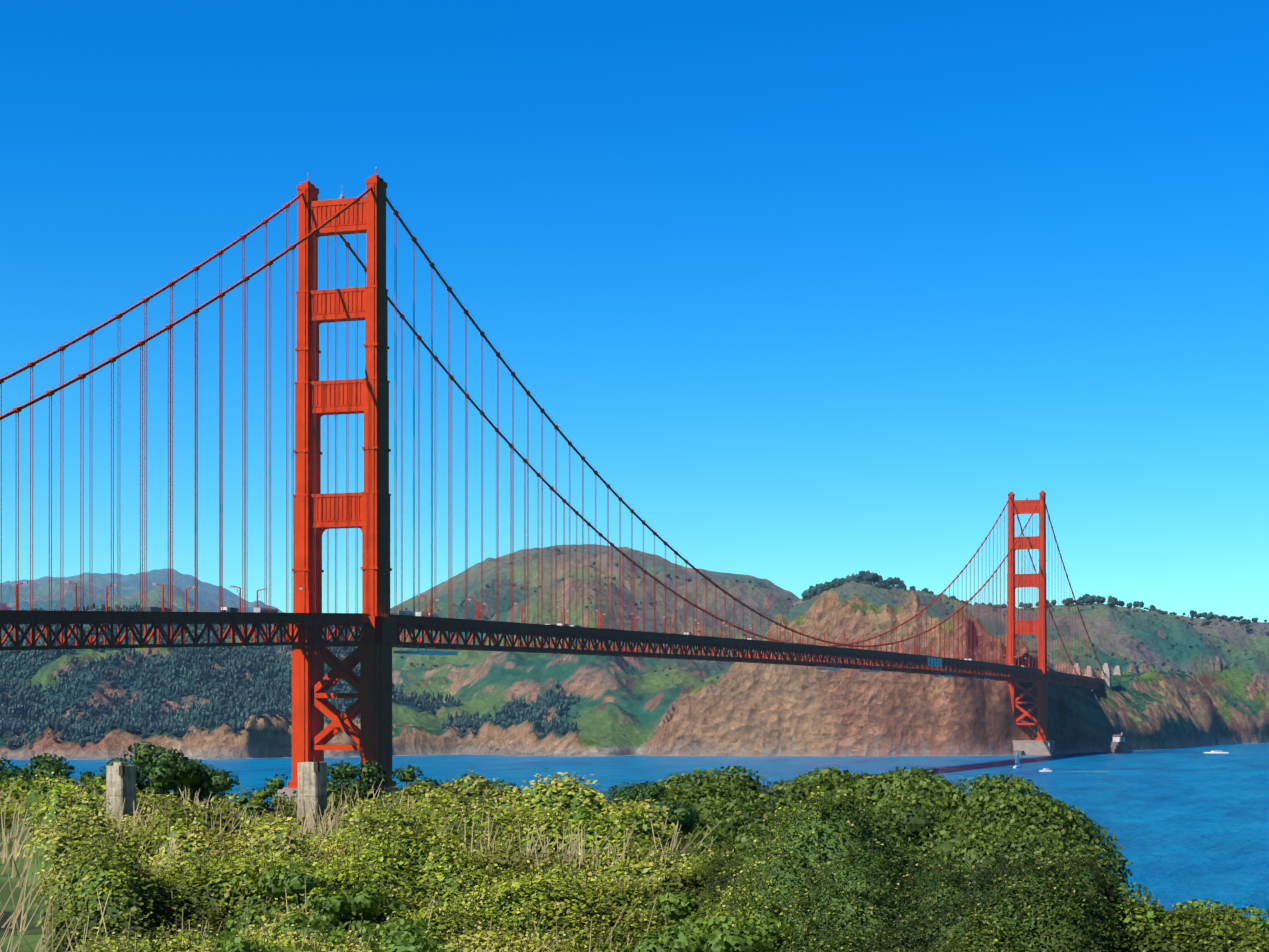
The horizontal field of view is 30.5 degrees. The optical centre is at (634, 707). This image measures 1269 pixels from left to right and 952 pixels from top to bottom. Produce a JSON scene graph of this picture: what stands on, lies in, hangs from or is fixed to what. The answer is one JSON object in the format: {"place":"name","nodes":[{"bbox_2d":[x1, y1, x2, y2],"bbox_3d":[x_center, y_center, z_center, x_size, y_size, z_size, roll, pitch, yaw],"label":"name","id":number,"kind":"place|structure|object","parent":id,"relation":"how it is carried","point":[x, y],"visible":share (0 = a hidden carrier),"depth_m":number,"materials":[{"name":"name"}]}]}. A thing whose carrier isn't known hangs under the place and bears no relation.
{"place":"outdoors","nodes":[
{"label":"outdoors","id":0,"kind":"place"},
{"bbox_2d":[0,544,1268,758],"bbox_3d":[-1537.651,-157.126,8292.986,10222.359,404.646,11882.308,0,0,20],"label":"hills","id":1,"kind":"structure","parent":0,"point":[644,708],"depth_m":2184.85,"materials":[{"name":"brown soil"}]},
{"bbox_2d":[0,601,579,746],"bbox_3d":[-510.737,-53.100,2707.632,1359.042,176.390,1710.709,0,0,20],"label":"trees","id":2,"kind":"object","parent":1,"relation":"on","point":[236,663],"visible":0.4,"depth_m":2074.06,"materials":[{"name":"green plant"}]},
{"bbox_2d":[0,581,1104,688],"bbox_3d":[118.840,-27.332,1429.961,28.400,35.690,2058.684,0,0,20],"label":"bridge deck","id":3,"kind":"structure","parent":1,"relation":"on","point":[900,662],"depth_m":921.56,"materials":[{"name":"metal"}]},
{"bbox_2d":[0,603,1095,677],"bbox_3d":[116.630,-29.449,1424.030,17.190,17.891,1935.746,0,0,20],"label":"vehicles","id":4,"kind":"object","parent":3,"relation":"on","point":[3,606],"depth_m":771.46,"materials":[{"name":"white metal"}]},
{"bbox_2d":[394,644,989,679],"bbox_3d":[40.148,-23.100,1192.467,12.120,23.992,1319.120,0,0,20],"label":"maintenance scaffolds","id":5,"kind":"object","parent":3,"relation":"on","point":[436,652],"visible":1,"depth_m":1379.76,"materials":[{"name":"red metal"}]},
{"bbox_2d":[348,548,1268,716],"bbox_3d":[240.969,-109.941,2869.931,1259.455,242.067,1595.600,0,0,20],"label":"shrubs","id":6,"kind":"object","parent":1,"relation":"on","point":[947,602],"visible":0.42,"depth_m":2896.77,"materials":[{"name":"green plant"}]},
{"bbox_2d":[1006,487,1061,754],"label":"tower","id":7,"kind":"structure","parent":1,"relation":"on","point":[1042,744],"depth_m":2024.77,"materials":[{"name":"metal"}]},
{"bbox_2d":[801,571,1268,635],"bbox_3d":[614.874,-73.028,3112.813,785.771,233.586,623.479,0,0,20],"label":"ridge trees","id":8,"kind":"object","parent":1,"relation":"on","point":[867,576],"visible":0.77,"depth_m":3176.28,"materials":[{"name":"green plant"}]},
{"bbox_2d":[1072,663,1122,689],"bbox_3d":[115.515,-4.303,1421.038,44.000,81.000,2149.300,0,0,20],"label":"bridge pylons","id":9,"kind":"object","parent":1,"relation":"on","point":[1107,675],"visible":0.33,"depth_m":2350.67,"materials":[{"name":"white concrete"}]},
{"bbox_2d":[1106,732,1131,752],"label":"lighthouse","id":10,"kind":"object","parent":1,"relation":"on","point":[1119,744],"visible":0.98,"depth_m":2120.24,"materials":[{"name":"white paint"}]},
{"bbox_2d":[0,766,1268,951],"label":"ground cover","id":11,"kind":"object","parent":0,"point":[689,878],"depth_m":18.52,"materials":[{"name":"green plant"}]},
{"bbox_2d":[0,0,1268,622],"label":"sky","id":12,"kind":"structure","parent":0,"point":[811,287],"materials":[{"name":"blue"}]},
{"bbox_2d":[1,743,1268,920],"bbox_3d":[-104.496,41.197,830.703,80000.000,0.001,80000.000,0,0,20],"label":"sea water","id":13,"kind":"structure","parent":0,"point":[1185,824],"depth_m":1332.28,"materials":[{"name":"blue liquid"}]},
{"bbox_2d":[269,167,405,807],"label":"tower","id":14,"kind":"structure","parent":13,"relation":"in","point":[312,706],"depth_m":827.89,"materials":[{"name":"metal"}]},
{"bbox_2d":[0,186,1104,678],"bbox_3d":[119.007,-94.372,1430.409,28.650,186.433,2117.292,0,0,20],"label":"suspension cables","id":15,"kind":"object","parent":14,"relation":"attached to","point":[142,344],"visible":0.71,"depth_m":868.26,"materials":[{"name":"red metal"}]},
{"bbox_2d":[82,743,1253,759],"bbox_3d":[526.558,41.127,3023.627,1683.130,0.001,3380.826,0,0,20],"label":"shore surf foam","id":16,"kind":"object","parent":13,"relation":"on","point":[627,755],"visible":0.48,"depth_m":1996.32,"materials":[{"name":"white"}]},
{"bbox_2d":[1013,751,1020,767],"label":"sailboat","id":17,"kind":"object","parent":13,"relation":"on","point":[1017,762],"visible":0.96,"depth_m":1586.54,"materials":[{"name":"fabric"}]},
{"bbox_2d":[1039,768,1088,771],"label":"motorboat","id":18,"kind":"object","parent":13,"relation":"on","point":[1045,770],"visible":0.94,"depth_m":1491.81,"materials":[{"name":"white paint"}]},
{"bbox_2d":[1204,751,1228,752],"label":"ferry boat","id":19,"kind":"object","parent":13,"relation":"on","point":[1216,752],"visible":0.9,"depth_m":2093.91,"materials":[{"name":"white paint"}]},
{"bbox_2d":[610,765,1163,907],"bbox_3d":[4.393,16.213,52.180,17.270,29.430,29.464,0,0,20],"label":"bush","id":20,"kind":"object","parent":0,"point":[713,811],"depth_m":53.68,"materials":[{"name":"green plant"}]},
{"bbox_3d":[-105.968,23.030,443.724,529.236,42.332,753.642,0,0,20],"label":"presidio bluff ground","id":21,"kind":"structure","parent":0,"visible":0},
{"bbox_2d":[106,761,135,823],"bbox_3d":[-8.408,1.556,38.085,0.405,1.359,0.405,0,0,30],"label":"concrete fence post","id":22,"kind":"object","parent":21,"relation":"on","point":[120,780],"visible":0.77,"depth_m":37.98,"materials":[{"name":"grey concrete"}]},
{"bbox_2d":[297,757,326,831],"bbox_3d":[-5.143,1.502,37.151,0.399,1.411,0.402,0,0,20],"label":"concrete fence post","id":23,"kind":"object","parent":21,"relation":"on","point":[312,782],"visible":0.73,"depth_m":37.02,"materials":[{"name":"grey concrete"}]},
{"bbox_2d":[0,779,719,951],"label":"dry grass stems","id":24,"kind":"object","parent":21,"relation":"on","point":[15,850],"visible":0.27,"depth_m":27.42,"materials":[{"name":"plant"}]},
{"bbox_2d":[0,749,1268,951],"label":"coyote brush","id":25,"kind":"object","parent":21,"relation":"on","point":[398,947],"depth_m":19.20,"materials":[{"name":"green plant"}]},
{"bbox_2d":[0,741,704,839],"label":"shrub leaves","id":26,"kind":"object","parent":25,"relation":"on","point":[142,774],"visible":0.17,"depth_m":44.55,"materials":[{"name":"green plant"}]},
{"bbox_2d":[0,780,1268,951],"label":"bushes","id":27,"kind":"object","parent":21,"relation":"on","point":[685,905],"visible":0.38,"depth_m":15.26,"materials":[{"name":"green plant"}]}
]}

